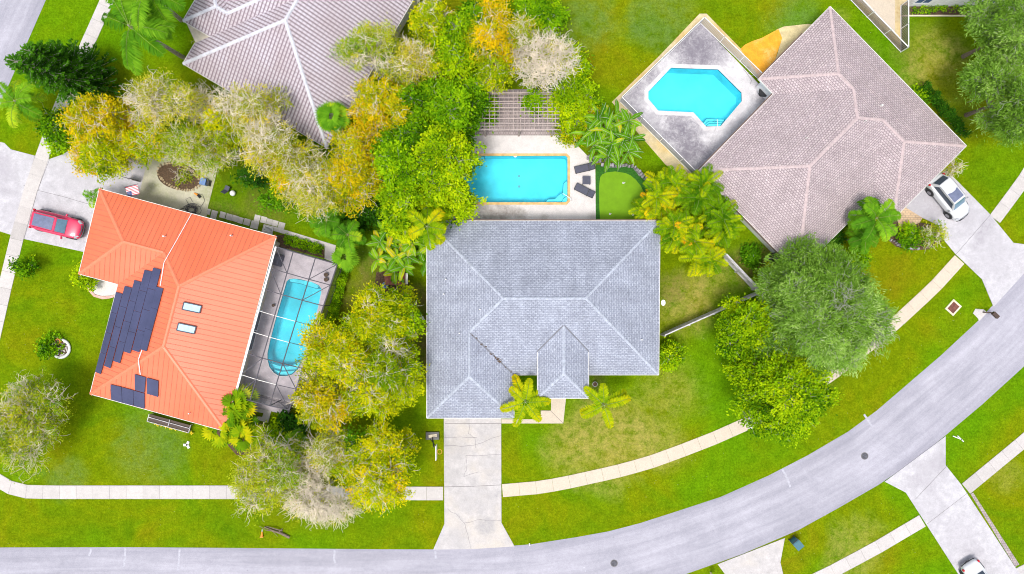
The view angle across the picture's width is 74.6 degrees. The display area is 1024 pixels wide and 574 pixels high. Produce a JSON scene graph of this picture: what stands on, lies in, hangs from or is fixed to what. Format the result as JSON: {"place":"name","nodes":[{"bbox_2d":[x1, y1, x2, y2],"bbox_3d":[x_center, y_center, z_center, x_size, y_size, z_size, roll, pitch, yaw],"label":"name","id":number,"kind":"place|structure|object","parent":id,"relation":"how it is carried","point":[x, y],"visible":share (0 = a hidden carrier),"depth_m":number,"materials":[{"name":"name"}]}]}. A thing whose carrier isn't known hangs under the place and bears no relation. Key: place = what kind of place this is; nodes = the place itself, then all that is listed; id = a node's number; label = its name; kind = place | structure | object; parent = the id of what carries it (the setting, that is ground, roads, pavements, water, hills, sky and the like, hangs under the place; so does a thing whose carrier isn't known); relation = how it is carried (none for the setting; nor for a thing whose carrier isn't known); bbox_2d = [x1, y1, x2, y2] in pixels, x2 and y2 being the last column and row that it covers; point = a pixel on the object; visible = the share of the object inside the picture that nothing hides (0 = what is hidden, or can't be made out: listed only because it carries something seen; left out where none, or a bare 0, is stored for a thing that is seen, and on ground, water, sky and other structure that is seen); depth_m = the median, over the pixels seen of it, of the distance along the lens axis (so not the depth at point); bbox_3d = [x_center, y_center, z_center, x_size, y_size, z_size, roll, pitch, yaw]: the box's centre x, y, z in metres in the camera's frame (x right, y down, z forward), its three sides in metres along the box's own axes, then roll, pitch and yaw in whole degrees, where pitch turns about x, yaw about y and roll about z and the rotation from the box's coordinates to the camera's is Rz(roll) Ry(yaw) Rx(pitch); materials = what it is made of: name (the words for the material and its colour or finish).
{"place":"outdoors","nodes":[
{"label":"outdoors","id":0,"kind":"place"},
{"bbox_2d":[0,0,45,103],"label":"road","id":1,"kind":"structure","parent":0,"point":[18,19],"depth_m":59.99,"materials":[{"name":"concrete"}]},
{"bbox_2d":[0,142,145,251],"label":"driveway","id":2,"kind":"structure","parent":0,"point":[60,178],"depth_m":59.98,"materials":[{"name":"concrete"}]},
{"bbox_2d":[28,208,84,239],"bbox_3d":[-40.183,-5.538,59.169,4.835,1.779,2.265,14,90,0],"label":"parked car","id":3,"kind":"object","parent":2,"relation":"on","point":[51,222],"visible":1,"depth_m":58.90,"materials":[{"name":"red paint"}]},
{"bbox_2d":[138,152,217,216],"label":"patio","id":4,"kind":"structure","parent":0,"point":[154,189],"depth_m":59.95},
{"bbox_2d":[157,164,199,189],"bbox_3d":[-29.714,-9.829,59.950,3.828,0.100,2.370,0,90,0],"label":"planting bed","id":5,"kind":"object","parent":4,"relation":"on","point":[165,173],"visible":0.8,"depth_m":59.90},
{"bbox_2d":[0,0,442,499],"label":"sidewalk","id":6,"kind":"structure","parent":0,"point":[41,158],"depth_m":59.96,"materials":[{"name":"concrete"}]},
{"bbox_2d":[309,208,345,239],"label":"feather palm","id":7,"kind":"object","parent":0,"point":[329,224],"visible":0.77,"depth_m":56.31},
{"bbox_2d":[433,418,513,549],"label":"driveway","id":8,"kind":"structure","parent":0,"point":[477,500],"depth_m":59.95,"materials":[{"name":"concrete"}]},
{"bbox_2d":[0,0,1023,573],"bbox_3d":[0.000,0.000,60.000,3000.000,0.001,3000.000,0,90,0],"label":"lawn","id":9,"kind":"structure","parent":0,"point":[110,442],"depth_m":60.00,"materials":[{"name":"green plant"}]},
{"bbox_2d":[0,79,47,127],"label":"young palm","id":10,"kind":"object","parent":9,"relation":"on","point":[22,98],"visible":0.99,"depth_m":55.92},
{"bbox_2d":[0,363,74,483],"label":"bare tree","id":11,"kind":"object","parent":9,"relation":"on","point":[35,416],"visible":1,"depth_m":54.96,"materials":[{"name":"green plant"}]},
{"bbox_2d":[33,330,64,362],"bbox_3d":[-41.176,5.241,59.498,3.183,1.805,2.693,-18,90,0],"label":"shrub","id":12,"kind":"object","parent":9,"relation":"on","point":[46,348],"visible":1,"depth_m":59.43,"materials":[{"name":"green plant"}]},
{"bbox_2d":[32,101,73,155],"bbox_3d":[-39.644,-13.995,59.000,4.214,3.329,4.502,-22,90,0],"label":"shrub","id":13,"kind":"object","parent":9,"relation":"on","point":[57,137],"visible":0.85,"depth_m":58.26,"materials":[{"name":"green plant"}]},
{"bbox_2d":[4,50,126,104],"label":"conifer","id":14,"kind":"object","parent":9,"relation":"on","point":[33,69],"visible":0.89,"depth_m":53.51,"materials":[{"name":"green plant"}]},
{"bbox_2d":[20,38,117,97],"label":"conifer","id":15,"kind":"object","parent":9,"relation":"on","point":[49,50],"visible":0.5,"depth_m":55.26,"materials":[{"name":"green plant"}]},
{"bbox_2d":[53,90,150,162],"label":"golden tree","id":16,"kind":"object","parent":9,"relation":"on","point":[87,117],"visible":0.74,"depth_m":53.78,"materials":[{"name":"yellow plant"}]},
{"bbox_2d":[78,116,143,185],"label":"golden tree","id":17,"kind":"object","parent":9,"relation":"on","point":[104,162],"visible":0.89,"depth_m":54.72,"materials":[{"name":"yellow plant"}]},
{"bbox_2d":[101,0,184,75],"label":"coconut palm","id":18,"kind":"object","parent":9,"relation":"on","point":[152,32],"visible":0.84,"depth_m":52.18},
{"bbox_2d":[118,114,171,169],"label":"yellow tree","id":19,"kind":"object","parent":9,"relation":"on","point":[145,143],"visible":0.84,"depth_m":55.06,"materials":[{"name":"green plant"}]},
{"bbox_2d":[106,0,185,30],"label":"coconut palm","id":20,"kind":"object","parent":9,"relation":"on","point":[165,8],"visible":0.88,"depth_m":52.30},
{"bbox_2d":[119,65,229,143],"bbox_3d":[-27.522,-14.637,55.579,8.538,8.942,6.044,0,90,0],"label":"bare tree","id":21,"kind":"object","parent":9,"relation":"on","point":[152,94],"visible":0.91,"depth_m":53.38,"materials":[{"name":"yellow plant"}]},
{"bbox_2d":[78,188,279,429],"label":"orange roofed house","id":22,"kind":"structure","parent":9,"relation":"on","point":[212,277],"depth_m":56.57,"materials":[{"name":"tile"}]},
{"bbox_2d":[95,268,162,373],"bbox_3d":[-31.987,2.977,56.379,4.554,1.573,9.986,15,90,0],"label":"solar array","id":23,"kind":"object","parent":22,"relation":"on","point":[149,299],"visible":1,"depth_m":56.35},
{"bbox_2d":[110,374,158,408],"bbox_3d":[-31.837,8.696,56.659,4.146,1.002,2.866,14,90,0],"label":"solar array","id":24,"kind":"object","parent":22,"relation":"on","point":[123,395],"visible":1,"depth_m":56.72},
{"bbox_2d":[153,115,240,182],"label":"yellow tree","id":25,"kind":"object","parent":9,"relation":"on","point":[186,143],"visible":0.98,"depth_m":54.83,"materials":[{"name":"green plant"}]},
{"bbox_2d":[197,105,246,152],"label":"yellow tree","id":26,"kind":"object","parent":9,"relation":"on","point":[212,120],"visible":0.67,"depth_m":54.82,"materials":[{"name":"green plant"}]},
{"bbox_2d":[207,80,294,145],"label":"bare tree","id":27,"kind":"object","parent":9,"relation":"on","point":[244,102],"visible":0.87,"depth_m":52.87,"materials":[{"name":"yellow plant"}]},
{"bbox_2d":[217,412,286,454],"bbox_3d":[-22.596,13.483,59.993,8.556,0.010,4.455,25,90,0],"label":"mulch bed","id":28,"kind":"object","parent":9,"relation":"on","point":[231,446],"visible":0.18,"depth_m":59.99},
{"bbox_2d":[202,383,263,452],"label":"fan palm","id":29,"kind":"object","parent":28,"relation":"on","point":[236,428],"visible":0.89,"depth_m":57.24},
{"bbox_2d":[226,421,321,525],"bbox_3d":[-19.835,15.274,56.097,8.090,7.907,8.263,0,90,0],"label":"bare tree","id":30,"kind":"object","parent":9,"relation":"on","point":[256,472],"visible":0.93,"depth_m":54.38,"materials":[{"name":"green plant"}]},
{"bbox_2d":[235,108,321,180],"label":"bare tree","id":31,"kind":"object","parent":9,"relation":"on","point":[259,157],"visible":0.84,"depth_m":53.14,"materials":[{"name":"yellow plant"}]},
{"bbox_2d":[243,248,335,412],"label":"lanai deck","id":32,"kind":"structure","parent":9,"relation":"on","point":[300,265],"depth_m":59.94,"materials":[{"name":"concrete"}]},
{"bbox_2d":[236,246,342,409],"bbox_3d":[-19.241,3.636,58.453,5.530,2.975,13.254,15,90,0],"label":"pool enclosure","id":33,"kind":"object","parent":32,"relation":"on","point":[271,401],"visible":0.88,"depth_m":57.18,"materials":[{"name":"grey metal"}]},
{"bbox_2d":[267,278,321,376],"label":"swimming pool","id":34,"kind":"structure","parent":32,"relation":"in","point":[288,308],"depth_m":61.50,"materials":[{"name":"liquid"}]},
{"bbox_2d":[182,0,417,147],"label":"tile roofed house","id":35,"kind":"structure","parent":9,"relation":"on","point":[285,43],"depth_m":55.99,"materials":[{"name":"tile"}]},
{"bbox_2d":[273,141,347,223],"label":"bare tree","id":36,"kind":"object","parent":9,"relation":"on","point":[306,183],"visible":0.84,"depth_m":53.79,"materials":[{"name":"yellow plant"}]},
{"bbox_2d":[275,447,364,531],"bbox_3d":[-15.730,17.140,56.362,7.774,7.376,6.187,22,90,0],"label":"bare tree","id":37,"kind":"object","parent":9,"relation":"on","point":[318,507],"visible":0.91,"depth_m":55.13,"materials":[{"name":"yellow plant"}]},
{"bbox_2d":[286,356,359,434],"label":"golden tree","id":38,"kind":"object","parent":9,"relation":"on","point":[310,399],"visible":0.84,"depth_m":53.88,"materials":[{"name":"yellow plant"}]},
{"bbox_2d":[296,422,353,483],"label":"bare tree","id":39,"kind":"object","parent":9,"relation":"on","point":[322,447],"visible":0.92,"depth_m":54.80,"materials":[{"name":"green plant"}]},
{"bbox_2d":[315,101,351,132],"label":"fan palm","id":40,"kind":"object","parent":9,"relation":"on","point":[339,119],"visible":0.98,"depth_m":55.14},
{"bbox_2d":[295,311,385,388],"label":"yellow tree","id":41,"kind":"object","parent":9,"relation":"on","point":[342,362],"visible":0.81,"depth_m":53.80,"materials":[{"name":"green plant"}]},
{"bbox_2d":[328,219,366,253],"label":"feather palm","id":42,"kind":"object","parent":9,"relation":"on","point":[343,231],"visible":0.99,"depth_m":56.52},
{"bbox_2d":[318,121,384,219],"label":"golden tree","id":43,"kind":"object","parent":9,"relation":"on","point":[355,167],"visible":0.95,"depth_m":54.37,"materials":[{"name":"yellow plant"}]},
{"bbox_2d":[339,200,382,232],"bbox_3d":[-12.944,-6.090,58.953,5.016,3.146,3.910,0,90,0],"label":"shrub","id":44,"kind":"object","parent":9,"relation":"on","point":[369,215],"visible":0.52,"depth_m":58.27,"materials":[{"name":"green plant"}]},
{"bbox_2d":[327,434,420,517],"bbox_3d":[-11.809,15.604,56.052,8.583,7.997,7.066,0,90,0],"label":"yellow tree","id":45,"kind":"object","parent":9,"relation":"on","point":[383,483],"visible":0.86,"depth_m":54.37,"materials":[{"name":"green plant"}]},
{"bbox_2d":[334,370,417,433],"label":"golden tree","id":46,"kind":"object","parent":9,"relation":"on","point":[368,398],"visible":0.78,"depth_m":54.26,"materials":[{"name":"yellow plant"}]},
{"bbox_2d":[327,16,427,86],"bbox_3d":[-10.891,-18.443,55.245,6.336,9.611,7.448,-37,90,0],"label":"bare tree","id":47,"kind":"object","parent":9,"relation":"on","point":[360,44],"visible":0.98,"depth_m":53.22,"materials":[{"name":"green plant"}]},
{"bbox_2d":[332,280,423,356],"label":"yellow tree","id":48,"kind":"object","parent":9,"relation":"on","point":[370,319],"visible":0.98,"depth_m":53.96,"materials":[{"name":"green plant"}]},
{"bbox_2d":[343,67,412,142],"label":"golden tree","id":49,"kind":"object","parent":9,"relation":"on","point":[375,101],"visible":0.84,"depth_m":53.71,"materials":[{"name":"yellow plant"}]},
{"bbox_2d":[346,329,429,407],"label":"yellow tree","id":50,"kind":"object","parent":9,"relation":"on","point":[389,372],"visible":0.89,"depth_m":54.22,"materials":[{"name":"green plant"}]},
{"bbox_2d":[359,416,421,474],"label":"yellow tree","id":51,"kind":"object","parent":9,"relation":"on","point":[396,447],"visible":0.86,"depth_m":54.51,"materials":[{"name":"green plant"}]},
{"bbox_2d":[365,219,425,284],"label":"banana plants","id":52,"kind":"object","parent":9,"relation":"on","point":[400,258],"visible":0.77,"depth_m":57.09,"materials":[{"name":"green plant"}]},
{"bbox_2d":[369,117,427,202],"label":"green tree","id":53,"kind":"object","parent":9,"relation":"on","point":[391,152],"visible":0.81,"depth_m":52.81,"materials":[{"name":"green plant"}]},
{"bbox_2d":[373,181,429,245],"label":"green tree","id":54,"kind":"object","parent":9,"relation":"on","point":[396,223],"visible":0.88,"depth_m":53.64,"materials":[{"name":"green plant"}]},
{"bbox_2d":[372,29,448,89],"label":"bare tree","id":55,"kind":"object","parent":9,"relation":"on","point":[414,52],"visible":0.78,"depth_m":53.67,"materials":[{"name":"yellow plant"}]},
{"bbox_2d":[384,75,436,128],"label":"green tree","id":56,"kind":"object","parent":9,"relation":"on","point":[409,98],"visible":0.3,"depth_m":53.89,"materials":[{"name":"green plant"}]},
{"bbox_2d":[406,207,447,250],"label":"feather palm","id":57,"kind":"object","parent":9,"relation":"on","point":[433,234],"visible":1,"depth_m":53.35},
{"bbox_2d":[407,0,456,41],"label":"yellow tree","id":58,"kind":"object","parent":9,"relation":"on","point":[428,16],"visible":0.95,"depth_m":53.53,"materials":[{"name":"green plant"}]},
{"bbox_2d":[402,119,486,208],"bbox_3d":[-5.620,-9.876,55.400,7.277,9.299,7.766,0,90,0],"label":"green tree","id":59,"kind":"object","parent":9,"relation":"on","point":[448,161],"visible":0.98,"depth_m":52.66,"materials":[{"name":"green plant"}]},
{"bbox_2d":[423,6,480,83],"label":"green tree","id":60,"kind":"object","parent":9,"relation":"on","point":[452,47],"visible":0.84,"depth_m":53.86,"materials":[{"name":"green plant"}]},
{"bbox_2d":[416,185,487,230],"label":"green tree","id":61,"kind":"object","parent":9,"relation":"on","point":[461,210],"visible":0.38,"depth_m":55.86,"materials":[{"name":"green plant"}]},
{"bbox_2d":[413,73,491,151],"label":"green tree","id":62,"kind":"object","parent":9,"relation":"on","point":[447,103],"visible":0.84,"depth_m":53.83,"materials":[{"name":"green plant"}]},
{"bbox_2d":[458,0,517,87],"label":"golden tree","id":63,"kind":"object","parent":9,"relation":"on","point":[489,36],"visible":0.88,"depth_m":53.62,"materials":[{"name":"yellow plant"}]},
{"bbox_2d":[473,49,522,95],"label":"yellow tree","id":64,"kind":"object","parent":9,"relation":"on","point":[501,74],"visible":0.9,"depth_m":53.64,"materials":[{"name":"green plant"}]},
{"bbox_2d":[475,89,559,134],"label":"pergola patio","id":65,"kind":"structure","parent":9,"relation":"on","point":[522,132],"depth_m":59.97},
{"bbox_2d":[477,90,560,136],"bbox_3d":[0.574,-15.100,58.690,7.165,2.620,3.453,0,90,0],"label":"pergola","id":66,"kind":"object","parent":65,"relation":"on","point":[513,93],"visible":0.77,"depth_m":57.41,"materials":[{"name":"brown wood"}]},
{"bbox_2d":[452,135,595,218],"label":"pool deck","id":67,"kind":"structure","parent":9,"relation":"on","point":[579,205],"depth_m":59.94,"materials":[{"name":"concrete"}]},
{"bbox_2d":[464,153,571,204],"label":"swimming pool","id":68,"kind":"structure","parent":67,"relation":"in","point":[524,179],"depth_m":61.50,"materials":[{"name":"liquid"}]},
{"bbox_2d":[499,374,550,426],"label":"front palm","id":69,"kind":"object","parent":9,"relation":"on","point":[515,388],"visible":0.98,"depth_m":56.09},
{"bbox_2d":[503,5,548,64],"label":"bare tree","id":70,"kind":"object","parent":9,"relation":"on","point":[524,28],"visible":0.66,"depth_m":53.68,"materials":[{"name":"yellow plant"}]},
{"bbox_2d":[513,0,571,42],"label":"green tree","id":71,"kind":"object","parent":9,"relation":"on","point":[546,10],"visible":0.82,"depth_m":54.45,"materials":[{"name":"green plant"}]},
{"bbox_2d":[426,219,659,418],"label":"grey roofed house","id":72,"kind":"structure","parent":9,"relation":"on","point":[562,308],"depth_m":56.25,"materials":[{"name":"tile"}]},
{"bbox_2d":[507,16,582,92],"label":"bare tree","id":73,"kind":"object","parent":9,"relation":"on","point":[547,63],"visible":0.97,"depth_m":53.93,"materials":[{"name":"yellow plant"}]},
{"bbox_2d":[542,40,604,139],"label":"green tree","id":74,"kind":"object","parent":9,"relation":"on","point":[569,95],"visible":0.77,"depth_m":56.98,"materials":[{"name":"green plant"}]},
{"bbox_2d":[579,383,631,428],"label":"front palm","id":75,"kind":"object","parent":9,"relation":"on","point":[611,401],"visible":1,"depth_m":56.03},
{"bbox_2d":[570,99,645,172],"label":"banana plants","id":76,"kind":"object","parent":9,"relation":"on","point":[614,132],"visible":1,"depth_m":57.41,"materials":[{"name":"green plant"}]},
{"bbox_2d":[596,165,650,218],"bbox_3d":[9.971,-8.229,59.990,4.971,0.020,5.371,0,90,0],"label":"putting surround","id":77,"kind":"object","parent":9,"relation":"on","point":[632,172],"visible":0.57,"depth_m":59.98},
{"bbox_2d":[599,171,643,218],"bbox_3d":[9.814,-7.929,59.980,4.086,0.030,4.771,0,90,0],"label":"putting green","id":78,"kind":"object","parent":77,"relation":"on","point":[617,196],"visible":0.73,"depth_m":59.97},
{"bbox_2d":[637,163,693,215],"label":"areca palm","id":79,"kind":"object","parent":9,"relation":"on","point":[672,182],"visible":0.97,"depth_m":56.34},
{"bbox_2d":[659,336,691,375],"bbox_3d":[13.850,5.738,58.526,3.699,3.048,3.258,-34,90,0],"label":"shrub","id":80,"kind":"object","parent":9,"relation":"on","point":[669,359],"visible":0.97,"depth_m":58.01,"materials":[{"name":"green plant"}]},
{"bbox_2d":[653,206,702,253],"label":"areca palm","id":81,"kind":"object","parent":9,"relation":"on","point":[675,221],"visible":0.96,"depth_m":56.36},
{"bbox_2d":[612,14,758,178],"bbox_3d":[16.561,-16.646,59.994,10.667,0.012,12.147,45,90,0],"label":"sand strip","id":82,"kind":"object","parent":9,"relation":"on","point":[666,156],"visible":0.69,"depth_m":59.99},
{"bbox_2d":[621,24,764,173],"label":"pool deck","id":83,"kind":"structure","parent":9,"relation":"on","point":[692,142],"depth_m":59.94,"materials":[{"name":"concrete"}]},
{"bbox_2d":[619,17,761,172],"bbox_3d":[16.757,-16.586,59.300,10.162,1.400,10.203,45,90,0],"label":"pool fence","id":84,"kind":"object","parent":83,"relation":"on","point":[663,57],"visible":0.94,"depth_m":59.19,"materials":[{"name":"metal"}]},
{"bbox_2d":[644,64,745,130],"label":"swimming pool","id":85,"kind":"structure","parent":83,"relation":"in","point":[709,97],"depth_m":61.50,"materials":[{"name":"liquid"}]},
{"bbox_2d":[674,163,724,216],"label":"areca palm","id":86,"kind":"object","parent":9,"relation":"on","point":[698,194],"visible":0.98,"depth_m":56.03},
{"bbox_2d":[678,224,728,276],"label":"areca palm","id":87,"kind":"object","parent":9,"relation":"on","point":[702,251],"visible":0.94,"depth_m":56.56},
{"bbox_2d":[697,194,745,247],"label":"areca palm","id":88,"kind":"object","parent":9,"relation":"on","point":[722,223],"visible":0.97,"depth_m":56.22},
{"bbox_2d":[713,293,775,361],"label":"green tree","id":89,"kind":"object","parent":9,"relation":"on","point":[743,330],"visible":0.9,"depth_m":55.08,"materials":[{"name":"green plant"}]},
{"bbox_2d":[741,29,781,75],"bbox_3d":[22.841,-20.998,59.988,3.790,0.020,3.315,-33,90,0],"label":"gravel bed","id":90,"kind":"object","parent":9,"relation":"on","point":[760,54],"visible":0.79,"depth_m":59.98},
{"bbox_2d":[719,325,844,449],"bbox_3d":[22.472,8.025,55.975,9.509,8.149,11.794,0,90,0],"label":"green tree","id":91,"kind":"object","parent":9,"relation":"on","point":[790,398],"visible":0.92,"depth_m":54.24,"materials":[{"name":"green plant"}]},
{"bbox_2d":[748,232,904,382],"bbox_3d":[25.563,1.812,55.235,12.358,9.630,13.270,0,90,0],"label":"fine leaved tree","id":92,"kind":"object","parent":9,"relation":"on","point":[829,314],"visible":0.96,"depth_m":52.93,"materials":[{"name":"green plant"}]},
{"bbox_2d":[698,6,966,262],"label":"pink roofed house","id":93,"kind":"structure","parent":9,"relation":"on","point":[836,125],"depth_m":56.45,"materials":[{"name":"tile"}]},
{"bbox_2d":[847,196,901,242],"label":"feather palm","id":94,"kind":"object","parent":9,"relation":"on","point":[873,207],"visible":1,"depth_m":54.66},
{"bbox_2d":[895,0,906,36],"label":"deck","id":95,"kind":"structure","parent":9,"relation":"on","point":[898,3],"depth_m":59.97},
{"bbox_2d":[851,0,908,52],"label":"deck fence","id":96,"kind":"object","parent":95,"relation":"on","point":[901,43],"visible":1,"depth_m":59.35,"materials":[{"name":"white paint"}]},
{"bbox_2d":[918,79,972,137],"bbox_3d":[38.266,-15.627,59.228,1.496,1.544,6.344,-43,90,0],"label":"hedge","id":97,"kind":"object","parent":9,"relation":"on","point":[950,113],"visible":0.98,"depth_m":59.13,"materials":[{"name":"green plant"}]},
{"bbox_2d":[955,0,1023,75],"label":"fine leaved tree","id":98,"kind":"object","parent":9,"relation":"on","point":[1000,30],"visible":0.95,"depth_m":53.93,"materials":[{"name":"green plant"}]},
{"bbox_2d":[956,44,1023,150],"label":"fine leaved tree","id":99,"kind":"object","parent":9,"relation":"on","point":[1006,116],"visible":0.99,"depth_m":54.25,"materials":[{"name":"green plant"}]},
{"bbox_2d":[0,274,1023,573],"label":"road","id":100,"kind":"structure","parent":0,"point":[968,372],"depth_m":59.99,"materials":[{"name":"asphalt"}]},
{"bbox_2d":[502,255,963,496],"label":"sidewalk","id":101,"kind":"structure","parent":0,"point":[929,291],"depth_m":59.95,"materials":[{"name":"concrete"}]},
{"bbox_2d":[718,538,784,573],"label":"driveway","id":102,"kind":"structure","parent":0,"point":[765,559],"depth_m":59.95,"materials":[{"name":"concrete"}]},
{"bbox_2d":[813,515,925,573],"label":"sidewalk","id":103,"kind":"structure","parent":0,"point":[887,541],"depth_m":59.95,"materials":[{"name":"concrete"}]},
{"bbox_2d":[885,436,1018,573],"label":"driveway","id":104,"kind":"structure","parent":0,"point":[961,531],"depth_m":59.95,"materials":[{"name":"concrete"}]},
{"bbox_2d":[906,171,1023,306],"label":"driveway","id":105,"kind":"structure","parent":0,"point":[990,253],"depth_m":59.95,"materials":[{"name":"concrete"}]},
{"bbox_2d":[925,173,969,221],"bbox_3d":[38.554,-7.901,59.118,2.225,1.819,4.665,-38,90,0],"label":"parked car","id":106,"kind":"object","parent":105,"relation":"on","point":[945,191],"visible":0.9,"depth_m":58.84,"materials":[{"name":"white paint"}]},
{"bbox_2d":[962,432,1023,492],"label":"sidewalk","id":107,"kind":"structure","parent":0,"point":[992,466],"depth_m":59.96,"materials":[{"name":"concrete"}]},
{"bbox_2d":[991,168,1023,222],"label":"sidewalk","id":108,"kind":"structure","parent":0,"point":[1008,200],"depth_m":59.95,"materials":[{"name":"concrete"}]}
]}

